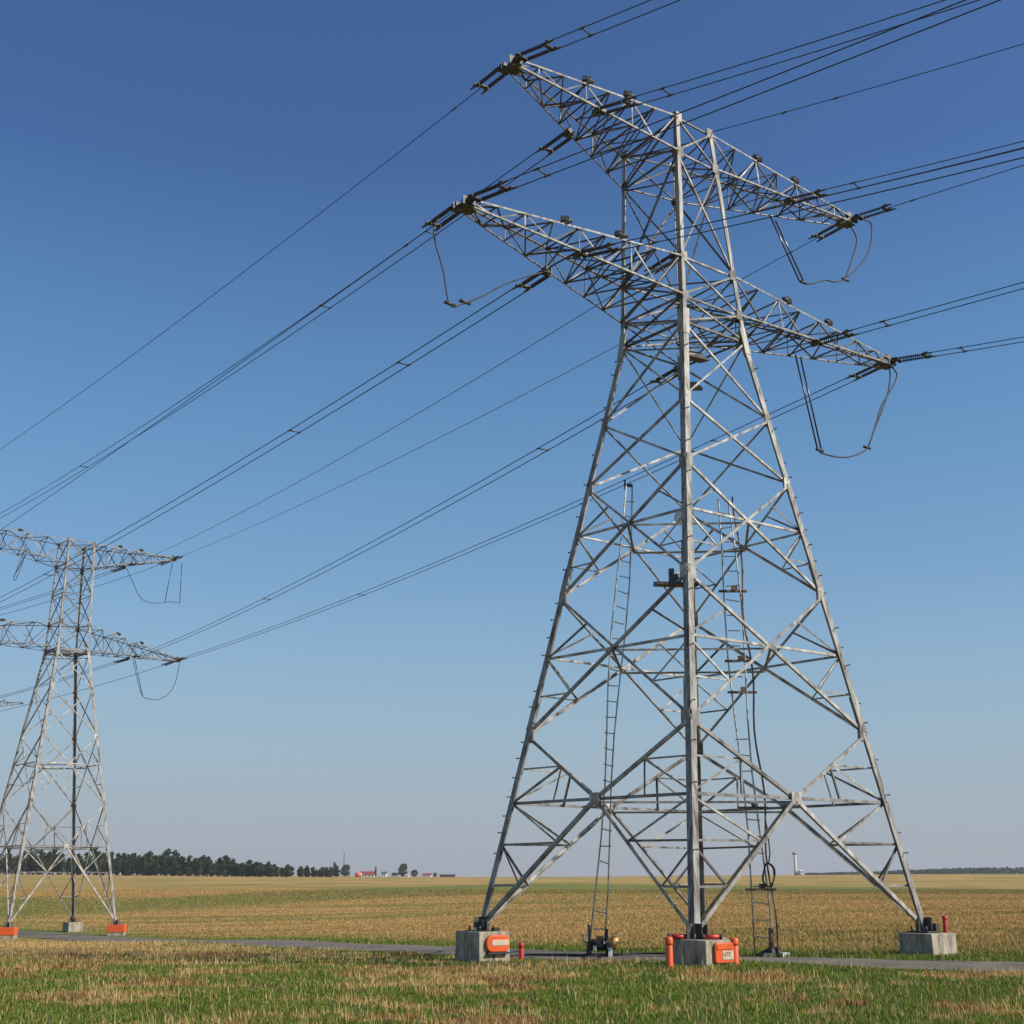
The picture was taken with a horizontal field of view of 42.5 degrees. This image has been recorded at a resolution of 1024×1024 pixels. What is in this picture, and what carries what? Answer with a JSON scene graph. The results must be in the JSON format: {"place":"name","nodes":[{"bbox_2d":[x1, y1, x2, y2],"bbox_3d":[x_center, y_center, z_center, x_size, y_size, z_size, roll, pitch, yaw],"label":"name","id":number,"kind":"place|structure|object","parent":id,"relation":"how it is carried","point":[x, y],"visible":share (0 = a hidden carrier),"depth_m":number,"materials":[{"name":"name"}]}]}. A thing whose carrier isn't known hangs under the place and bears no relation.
{"place":"outdoors","nodes":[
{"label":"outdoors","id":0,"kind":"place"},
{"bbox_2d":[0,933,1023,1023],"bbox_3d":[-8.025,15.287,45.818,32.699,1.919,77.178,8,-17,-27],"label":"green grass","id":1,"kind":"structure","parent":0,"point":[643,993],"depth_m":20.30,"materials":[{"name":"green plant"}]},
{"bbox_2d":[0,874,1023,1023],"bbox_3d":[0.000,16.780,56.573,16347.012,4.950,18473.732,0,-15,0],"label":"ground","id":2,"kind":"structure","parent":0,"point":[920,881],"depth_m":191.94,"materials":[{"name":"soil"}]},
{"bbox_2d":[0,855,8,873],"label":"tree","id":3,"kind":"object","parent":2,"relation":"on","point":[3,869],"visible":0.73,"depth_m":580.01,"materials":[{"name":"green plant"}]},
{"bbox_2d":[0,927,17,938],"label":"concrete footing","id":4,"kind":"object","parent":2,"relation":"on","point":[8,932],"visible":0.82,"depth_m":77.06,"materials":[{"name":"orange concrete"}]},
{"bbox_2d":[32,860,39,874],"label":"tree","id":5,"kind":"object","parent":2,"relation":"on","point":[35,865],"visible":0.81,"depth_m":580.35,"materials":[{"name":"green plant"}]},
{"bbox_2d":[38,857,45,873],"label":"tree","id":6,"kind":"object","parent":2,"relation":"on","point":[41,870],"visible":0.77,"depth_m":576.63,"materials":[{"name":"green plant"}]},
{"bbox_2d":[54,852,65,873],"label":"tree","id":7,"kind":"object","parent":2,"relation":"on","point":[57,869],"visible":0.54,"depth_m":582.16,"materials":[{"name":"green plant"}]},
{"bbox_2d":[65,857,71,874],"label":"conifer tree","id":8,"kind":"object","parent":2,"relation":"on","point":[69,863],"visible":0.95,"depth_m":578.20,"materials":[{"name":"green plant"}]},
{"bbox_2d":[62,922,82,931],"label":"concrete footing","id":9,"kind":"object","parent":2,"relation":"on","point":[72,927],"visible":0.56,"depth_m":86.41,"materials":[{"name":"grey concrete"}]},
{"bbox_2d":[107,851,114,873],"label":"conifer tree","id":10,"kind":"object","parent":2,"relation":"on","point":[112,858],"visible":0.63,"depth_m":582.35,"materials":[{"name":"green plant"}]},
{"bbox_2d":[107,924,126,935],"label":"concrete footing","id":11,"kind":"object","parent":2,"relation":"on","point":[116,930],"visible":0.74,"depth_m":81.27,"materials":[{"name":"orange concrete"}]},
{"bbox_2d":[0,528,181,926],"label":"transmission tower","id":12,"kind":"structure","parent":11,"relation":"on","point":[75,658],"depth_m":85.96,"materials":[{"name":"metal"}]},
{"bbox_2d":[109,566,125,572],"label":"insulator string","id":13,"kind":"object","parent":12,"relation":"attached to","point":[123,567],"visible":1,"depth_m":91.33,"materials":[{"name":"grey glass"}]},
{"bbox_2d":[0,571,109,609],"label":"power line","id":14,"kind":"object","parent":13,"relation":"attached to","point":[51,591],"visible":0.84,"depth_m":93.70,"materials":[{"name":"grey metal"}]},
{"bbox_2d":[112,657,129,662],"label":"insulator string","id":15,"kind":"object","parent":12,"relation":"attached to","point":[125,659],"visible":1,"depth_m":90.14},
{"bbox_2d":[0,663,115,697],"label":"power line","id":16,"kind":"object","parent":15,"relation":"attached to","point":[57,681],"visible":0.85,"depth_m":92.29,"materials":[{"name":"grey metal"}]},
{"bbox_2d":[126,563,181,602],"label":"jumper loop","id":17,"kind":"object","parent":12,"relation":"hanging from","point":[167,587],"visible":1,"depth_m":92.53,"materials":[{"name":"grey metal"}]},
{"bbox_2d":[133,659,179,699],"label":"jumper loop","id":18,"kind":"object","parent":12,"relation":"hanging from","point":[140,684],"visible":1,"depth_m":89.68,"materials":[{"name":"grey metal"}]},
{"bbox_2d":[114,856,122,875],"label":"tree","id":19,"kind":"object","parent":2,"relation":"on","point":[117,869],"visible":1,"depth_m":576.06,"materials":[{"name":"green plant"}]},
{"bbox_2d":[121,856,128,875],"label":"tree","id":20,"kind":"object","parent":2,"relation":"on","point":[124,868],"visible":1,"depth_m":577.51,"materials":[{"name":"green plant"}]},
{"bbox_2d":[130,853,137,875],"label":"conifer tree","id":21,"kind":"object","parent":2,"relation":"on","point":[133,858],"visible":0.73,"depth_m":588.00,"materials":[{"name":"green plant"}]},
{"bbox_2d":[138,855,148,874],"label":"tree","id":22,"kind":"object","parent":2,"relation":"on","point":[143,869],"visible":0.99,"depth_m":575.22,"materials":[{"name":"green plant"}]},
{"bbox_2d":[144,851,153,875],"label":"tree","id":23,"kind":"object","parent":2,"relation":"on","point":[150,854],"visible":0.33,"depth_m":592.03,"materials":[{"name":"green plant"}]},
{"bbox_2d":[147,861,155,875],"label":"tree","id":24,"kind":"object","parent":2,"relation":"on","point":[151,865],"visible":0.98,"depth_m":580.00,"materials":[{"name":"green plant"}]},
{"bbox_2d":[160,856,166,875],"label":"conifer tree","id":25,"kind":"object","parent":2,"relation":"on","point":[164,863],"visible":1,"depth_m":578.54,"materials":[{"name":"green plant"}]},
{"bbox_2d":[160,850,169,875],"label":"tree","id":26,"kind":"object","parent":2,"relation":"on","point":[166,853],"visible":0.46,"depth_m":587.34,"materials":[{"name":"green plant"}]},
{"bbox_2d":[166,855,177,875],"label":"tree","id":27,"kind":"object","parent":2,"relation":"on","point":[172,863],"visible":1,"depth_m":579.34,"materials":[{"name":"green plant"}]},
{"bbox_2d":[180,857,186,875],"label":"conifer tree","id":28,"kind":"object","parent":2,"relation":"on","point":[183,864],"visible":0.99,"depth_m":576.10,"materials":[{"name":"green plant"}]},
{"bbox_2d":[185,855,192,875],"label":"conifer tree","id":29,"kind":"object","parent":2,"relation":"on","point":[189,864],"visible":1,"depth_m":575.41,"materials":[{"name":"green plant"}]},
{"bbox_2d":[191,857,202,875],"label":"tree","id":30,"kind":"object","parent":2,"relation":"on","point":[196,860],"visible":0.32,"depth_m":587.35,"materials":[{"name":"green plant"}]},
{"bbox_2d":[194,860,201,875],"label":"conifer tree","id":31,"kind":"object","parent":2,"relation":"on","point":[198,868],"visible":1,"depth_m":579.20,"materials":[{"name":"green plant"}]},
{"bbox_2d":[207,863,217,875],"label":"tree","id":32,"kind":"object","parent":2,"relation":"on","point":[213,866],"visible":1,"depth_m":579.95,"materials":[{"name":"green plant"}]},
{"bbox_2d":[218,861,226,876],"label":"conifer tree","id":33,"kind":"object","parent":2,"relation":"on","point":[222,871],"visible":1,"depth_m":575.56,"materials":[{"name":"green plant"}]},
{"bbox_2d":[228,859,235,876],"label":"conifer tree","id":34,"kind":"object","parent":2,"relation":"on","point":[231,868],"visible":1,"depth_m":581.47,"materials":[{"name":"green plant"}]},
{"bbox_2d":[237,863,245,876],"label":"tree","id":35,"kind":"object","parent":2,"relation":"on","point":[241,871],"visible":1,"depth_m":577.46,"materials":[{"name":"green plant"}]},
{"bbox_2d":[251,862,259,876],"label":"tree","id":36,"kind":"object","parent":2,"relation":"on","point":[254,869],"visible":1,"depth_m":580.55,"materials":[{"name":"green plant"}]},
{"bbox_2d":[266,866,276,876],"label":"tree","id":37,"kind":"object","parent":2,"relation":"on","point":[270,870],"visible":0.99,"depth_m":575.11,"materials":[{"name":"green plant"}]},
{"bbox_2d":[340,864,350,875],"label":"tree","id":38,"kind":"object","parent":2,"relation":"on","point":[345,868],"visible":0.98,"depth_m":828.86,"materials":[{"name":"green plant"}]},
{"bbox_2d":[360,871,374,876],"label":"farm building","id":39,"kind":"structure","parent":2,"relation":"on","point":[368,873],"depth_m":864.20,"materials":[{"name":"white paint"}]},
{"bbox_2d":[397,863,407,876],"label":"tree","id":40,"kind":"object","parent":2,"relation":"on","point":[402,868],"visible":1,"depth_m":848.04,"materials":[{"name":"green plant"}]},
{"bbox_2d":[455,923,509,962],"bbox_3d":[-0.629,9.674,29.447,0.860,0.930,1.000,12,-19,-37],"label":"concrete footing","id":41,"kind":"object","parent":2,"relation":"on","point":[481,946],"visible":0.86,"depth_m":29.13,"materials":[{"name":"grey concrete"}]},
{"bbox_2d":[0,889,1023,959],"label":"ripe crop","id":42,"kind":"object","parent":2,"relation":"on","point":[552,928],"visible":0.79,"depth_m":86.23,"materials":[{"name":"beige plant"}]},
{"bbox_2d":[0,932,1023,1023],"bbox_3d":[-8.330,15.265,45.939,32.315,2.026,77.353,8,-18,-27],"label":"dry grass","id":43,"kind":"structure","parent":2,"relation":"on","point":[24,945],"depth_m":22.34,"materials":[{"name":"beige plant"}]},
{"bbox_2d":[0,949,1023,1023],"bbox_3d":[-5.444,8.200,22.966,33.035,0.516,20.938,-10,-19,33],"label":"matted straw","id":44,"kind":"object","parent":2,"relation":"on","point":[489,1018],"visible":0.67,"depth_m":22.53,"materials":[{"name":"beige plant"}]},
{"bbox_2d":[518,943,523,959],"bbox_3d":[0.210,10.030,29.907,0.139,0.470,0.137,0,-15,0],"label":"bollard","id":45,"kind":"object","parent":2,"relation":"on","point":[521,950],"visible":0.79,"depth_m":29.88,"materials":[{"name":"red plastic"}]},
{"bbox_2d":[665,936,672,967],"bbox_3d":[2.920,8.210,24.445,0.157,0.620,0.154,0,-15,0],"label":"bollard","id":46,"kind":"object","parent":2,"relation":"on","point":[669,949],"visible":0.89,"depth_m":24.41,"materials":[{"name":"orange plastic"}]},
{"bbox_2d":[673,939,733,966],"bbox_3d":[3.645,8.431,25.047,0.760,0.575,1.030,12,-19,-37],"label":"concrete footing","id":47,"kind":"object","parent":2,"relation":"on","point":[697,952],"visible":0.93,"depth_m":24.73,"materials":[{"name":"grey concrete"}]},
{"bbox_2d":[668,934,688,938],"bbox_3d":[3.172,8.101,25.114,0.390,0.100,0.100,1,-16,-3],"label":"red marker tube","id":48,"kind":"object","parent":47,"relation":"on","point":[678,936],"visible":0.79,"depth_m":25.08,"materials":[{"name":"plastic"}]},
{"bbox_2d":[453,54,940,939],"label":"transmission tower","id":49,"kind":"structure","parent":47,"relation":"on","point":[687,582],"depth_m":31.53,"materials":[{"name":"metal"}]},
{"bbox_2d":[421,201,460,231],"bbox_3d":[-1.559,-6.750,30.149,0.384,0.170,1.312,11,-20,-35],"label":"insulator string","id":50,"kind":"object","parent":49,"relation":"attached to","point":[445,221],"visible":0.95,"depth_m":30.11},
{"bbox_2d":[1,226,432,529],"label":"power line","id":51,"kind":"object","parent":50,"relation":"attached to","point":[407,244],"visible":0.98,"depth_m":37.86,"materials":[{"name":"grey metal"}]},
{"bbox_2d":[470,62,508,94],"bbox_3d":[-0.501,-10.554,32.063,0.384,0.170,1.312,11,-18,-35],"label":"insulator string","id":52,"kind":"object","parent":49,"relation":"attached to","point":[487,77],"visible":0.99,"depth_m":32.03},
{"bbox_2d":[1,88,480,448],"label":"power line","id":53,"kind":"object","parent":52,"relation":"attached to","point":[453,109],"visible":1,"depth_m":40.41,"materials":[{"name":"grey metal"}]},
{"bbox_2d":[433,218,548,307],"bbox_3d":[-0.432,-5.237,29.584,3.287,2.013,0.080,12,-19,-37],"label":"jumper loop","id":54,"kind":"object","parent":49,"relation":"hanging from","point":[453,305],"visible":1,"depth_m":28.84,"materials":[{"name":"grey metal"}]},
{"bbox_2d":[467,180,517,203],"bbox_3d":[-0.491,-7.059,28.993,1.312,0.170,0.384,-10,-18,39],"label":"insulator string","id":55,"kind":"object","parent":49,"relation":"attached to","point":[472,198],"visible":1,"depth_m":28.95,"materials":[{"name":"grey glass"}]},
{"bbox_2d":[506,0,1000,186],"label":"power line","id":56,"kind":"object","parent":55,"relation":"attached to","point":[542,172],"visible":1,"depth_m":24.79,"materials":[{"name":"grey metal"}]},
{"bbox_2d":[512,265,551,293],"bbox_3d":[0.529,-5.633,31.961,0.384,0.170,1.312,11,-20,-34],"label":"insulator string","id":57,"kind":"object","parent":49,"relation":"attached to","point":[547,275],"visible":0.96,"depth_m":31.89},
{"bbox_2d":[0,289,522,601],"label":"power line","id":58,"kind":"object","parent":57,"relation":"attached to","point":[399,362],"visible":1,"depth_m":41.41,"materials":[{"name":"grey metal"}]},
{"bbox_2d":[514,39,562,62],"bbox_3d":[0.564,-10.819,30.895,1.312,0.170,0.384,-6,-16,40],"label":"insulator string","id":59,"kind":"object","parent":49,"relation":"attached to","point":[521,57],"visible":1,"depth_m":30.86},
{"bbox_2d":[552,0,679,46],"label":"power line","id":60,"kind":"object","parent":59,"relation":"attached to","point":[587,32],"visible":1,"depth_m":29.55,"materials":[{"name":"grey metal"}]},
{"bbox_2d":[535,127,573,156],"bbox_3d":[1.135,-9.431,33.609,0.384,0.170,1.312,11,-18,-34],"label":"insulator string","id":61,"kind":"object","parent":49,"relation":"attached to","point":[568,133],"visible":1,"depth_m":33.48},
{"bbox_2d":[0,152,545,517],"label":"power line","id":62,"kind":"object","parent":61,"relation":"attached to","point":[284,330],"visible":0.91,"depth_m":45.61,"materials":[{"name":"grey metal"}]},
{"bbox_2d":[572,242,623,258],"bbox_3d":[1.955,-6.029,30.309,1.312,0.170,0.384,-3,-14,41],"label":"insulator string","id":63,"kind":"object","parent":49,"relation":"attached to","point":[577,254],"visible":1,"depth_m":30.27,"materials":[{"name":"grey glass"}]},
{"bbox_2d":[615,147,1023,249],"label":"power line","id":64,"kind":"object","parent":63,"relation":"attached to","point":[651,240],"visible":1,"depth_m":26.55,"materials":[{"name":"grey metal"}]},
{"bbox_2d":[590,480,633,938],"bbox_3d":[2.450,4.699,32.010,0.382,11.153,1.564,13,-20,-39],"label":"ladder","id":65,"kind":"object","parent":49,"relation":"hanging from","point":[609,669],"visible":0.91,"depth_m":31.98,"materials":[{"name":"metal"}]},
{"bbox_2d":[592,96,640,116],"bbox_3d":[2.495,-9.828,31.864,1.312,0.170,0.384,-3,-14,41],"label":"insulator string","id":66,"kind":"object","parent":49,"relation":"attached to","point":[597,111],"visible":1,"depth_m":31.84,"materials":[{"name":"grey glass"}]},
{"bbox_2d":[633,0,979,103],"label":"power line","id":67,"kind":"object","parent":66,"relation":"attached to","point":[668,93],"visible":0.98,"depth_m":28.68,"materials":[{"name":"grey metal"}]},
{"bbox_2d":[644,251,675,274],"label":"insulator string","id":68,"kind":"object","parent":49,"relation":"attached to","point":[671,256],"visible":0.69,"depth_m":35.89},
{"bbox_2d":[134,284,631,563],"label":"power line","id":69,"kind":"object","parent":68,"relation":"attached to","point":[410,417],"visible":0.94,"depth_m":49.09,"materials":[{"name":"grey metal"}]},
{"bbox_2d":[648,366,677,386],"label":"insulator string","id":70,"kind":"object","parent":49,"relation":"attached to","point":[673,370],"visible":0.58,"depth_m":35.15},
{"bbox_2d":[138,384,647,655],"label":"power line","id":71,"kind":"object","parent":70,"relation":"attached to","point":[540,448],"visible":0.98,"depth_m":47.26,"materials":[{"name":"grey metal"}]},
{"bbox_2d":[783,189,828,204],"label":"insulator string","id":72,"kind":"object","parent":49,"relation":"attached to","point":[787,200],"visible":0.81,"depth_m":36.10,"materials":[{"name":"grey glass"}]},
{"bbox_2d":[824,141,1023,189],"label":"power line","id":73,"kind":"object","parent":72,"relation":"attached to","point":[929,164],"visible":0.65,"depth_m":33.67,"materials":[{"name":"grey metal"}]},
{"bbox_2d":[769,215,872,284],"bbox_3d":[9.011,-7.689,37.953,4.729,3.039,0.080,12,-19,-37],"label":"jumper loop","id":74,"kind":"object","parent":49,"relation":"hanging from","point":[802,281],"visible":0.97,"depth_m":36.89,"materials":[{"name":"grey metal"}]},
{"bbox_2d":[808,220,843,241],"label":"insulator string","id":75,"kind":"object","parent":49,"relation":"attached to","point":[823,232],"visible":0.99,"depth_m":39.70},
{"bbox_2d":[180,238,816,556],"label":"power line","id":76,"kind":"object","parent":75,"relation":"attached to","point":[529,391],"visible":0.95,"depth_m":53.78,"materials":[{"name":"grey metal"}]},
{"bbox_2d":[810,329,858,346],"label":"insulator string","id":77,"kind":"object","parent":49,"relation":"attached to","point":[814,343],"visible":1,"depth_m":35.28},
{"bbox_2d":[852,282,1023,333],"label":"power line","id":78,"kind":"object","parent":77,"relation":"attached to","point":[884,321],"visible":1,"depth_m":33.51,"materials":[{"name":"grey metal"}]},
{"bbox_2d":[795,355,897,457],"bbox_3d":[9.554,-2.996,37.095,4.642,3.437,0.080,12,-19,-37],"label":"jumper loop","id":79,"kind":"object","parent":49,"relation":"hanging from","point":[820,450],"visible":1,"depth_m":35.95,"materials":[{"name":"grey metal"}]},
{"bbox_2d":[845,226,856,277],"bbox_3d":[9.959,-7.614,38.705,0.719,1.874,0.044,12,-19,-37],"label":"jumper loop","id":80,"kind":"object","parent":49,"relation":"hanging from","point":[853,253],"visible":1,"depth_m":38.79,"materials":[{"name":"grey metal"}]},
{"bbox_2d":[846,364,881,380],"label":"insulator string","id":81,"kind":"object","parent":49,"relation":"attached to","point":[856,376],"visible":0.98,"depth_m":39.35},
{"bbox_2d":[182,378,853,657],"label":"power line","id":82,"kind":"object","parent":81,"relation":"attached to","point":[545,515],"visible":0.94,"depth_m":53.47,"materials":[{"name":"grey metal"}]},
{"bbox_2d":[712,43,1023,131],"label":"power line","id":83,"kind":"object","parent":49,"relation":"attached to","point":[869,88],"visible":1,"depth_m":31.45,"materials":[{"name":"grey metal"}]},
{"bbox_2d":[852,203,896,220],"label":"insulator string","id":84,"kind":"object","parent":49,"relation":"attached to","point":[860,218],"visible":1,"depth_m":38.41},
{"bbox_2d":[887,165,1023,208],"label":"power line","id":85,"kind":"object","parent":84,"relation":"attached to","point":[954,187],"visible":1,"depth_m":36.93,"materials":[{"name":"grey metal"}]},
{"bbox_2d":[868,368,890,444],"bbox_3d":[10.583,-3.043,37.946,1.368,2.765,0.041,12,-19,-37],"label":"jumper loop","id":86,"kind":"object","parent":49,"relation":"hanging from","point":[884,402],"visible":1,"depth_m":38.18,"materials":[{"name":"grey metal"}]},
{"bbox_2d":[891,351,936,362],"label":"insulator string","id":87,"kind":"object","parent":49,"relation":"attached to","point":[898,360],"visible":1,"depth_m":38.09,"materials":[{"name":"grey glass"}]},
{"bbox_2d":[932,337,1023,355],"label":"power line","id":88,"kind":"object","parent":87,"relation":"attached to","point":[962,347],"visible":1,"depth_m":36.90,"materials":[{"name":"grey metal"}]},
{"bbox_2d":[701,934,721,939],"bbox_3d":[3.791,8.064,24.981,0.390,0.100,0.100,1,-16,-3],"label":"red marker tube","id":89,"kind":"object","parent":47,"relation":"on","point":[710,936],"visible":1,"depth_m":24.95,"materials":[{"name":"plastic"}]},
{"bbox_2d":[730,937,739,964],"bbox_3d":[4.220,8.376,24.970,0.179,0.580,0.176,0,-15,0],"label":"bollard","id":90,"kind":"object","parent":2,"relation":"on","point":[734,941],"visible":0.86,"depth_m":24.93,"materials":[{"name":"orange plastic"}]},
{"bbox_2d":[755,928,789,956],"bbox_3d":[5.857,9.703,29.648,0.681,0.630,0.476,3,-16,-11],"label":"ladder foot box","id":91,"kind":"object","parent":2,"relation":"on","point":[771,949],"visible":0.85,"depth_m":29.61,"materials":[{"name":"black metal"}]},
{"bbox_2d":[717,497,778,953],"bbox_3d":[5.554,4.816,31.259,1.053,10.783,0.396,-5,-16,18],"label":"ladder","id":92,"kind":"object","parent":91,"relation":"on","point":[734,589],"visible":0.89,"depth_m":31.19,"materials":[{"name":"metal"}]},
{"bbox_2d":[762,817,775,887],"bbox_3d":[5.837,7.773,30.066,0.312,1.559,0.136,0,-15,0],"label":"cable coil","id":93,"kind":"object","parent":92,"relation":"hanging from","point":[774,872],"visible":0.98,"depth_m":29.95,"materials":[{"name":"black rubber"}]},
{"bbox_2d":[805,866,1023,874],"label":"distant forest","id":94,"kind":"object","parent":2,"relation":"on","point":[1000,870],"visible":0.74,"depth_m":1447.78,"materials":[{"name":"green plant"}]},
{"bbox_2d":[898,923,956,955],"bbox_3d":[9.170,9.484,29.042,0.900,0.780,0.860,12,-19,-37],"label":"concrete footing","id":95,"kind":"object","parent":2,"relation":"on","point":[931,943],"visible":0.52,"depth_m":28.75,"materials":[{"name":"grey concrete"}]},
{"bbox_2d":[942,916,947,932],"bbox_3d":[9.620,9.178,29.230,0.112,0.410,0.110,0,-15,0],"label":"bollard","id":96,"kind":"object","parent":95,"relation":"on","point":[945,925],"visible":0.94,"depth_m":29.20,"materials":[{"name":"red plastic"}]},
{"bbox_2d":[0,0,1023,876],"label":"sky","id":97,"kind":"structure","parent":0,"point":[152,152],"materials":[{"name":"blue"}]},
{"bbox_2d":[17,930,1023,971],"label":"path","id":98,"kind":"structure","parent":0,"point":[894,964],"depth_m":32.72,"materials":[{"name":"grey asphalt"}]},
{"bbox_2d":[510,953,585,955],"bbox_3d":[0.380,10.430,31.001,2.732,0.072,0.547,-1,-16,2],"label":"ground cable","id":99,"kind":"object","parent":98,"relation":"on","point":[537,954],"visible":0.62,"depth_m":31.08,"materials":[{"name":"black rubber"}]},
{"bbox_2d":[582,925,615,956],"bbox_3d":[2.037,10.013,30.758,0.814,0.710,0.550,0,-15,0],"label":"winch","id":100,"kind":"object","parent":98,"relation":"on","point":[599,943],"visible":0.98,"depth_m":30.55,"materials":[{"name":"black metal"}]},
{"bbox_2d":[608,936,619,953],"bbox_3d":[2.450,10.457,31.761,0.300,0.430,0.300,0,-15,0],"label":"warning beacon","id":101,"kind":"object","parent":98,"relation":"on","point":[616,941],"visible":0.61,"depth_m":31.68,"materials":[{"name":"yellow glass"}]},
{"bbox_2d":[613,952,664,955],"bbox_3d":[3.529,10.362,30.889,2.416,0.079,0.614,-1,-16,5],"label":"ground cable","id":102,"kind":"object","parent":98,"relation":"on","point":[634,953],"visible":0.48,"depth_m":31.10,"materials":[{"name":"black rubber"}]},
{"bbox_2d":[792,852,797,874],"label":"water tower","id":103,"kind":"structure","parent":0,"point":[795,862],"depth_m":965.38,"materials":[{"name":"white paint"}]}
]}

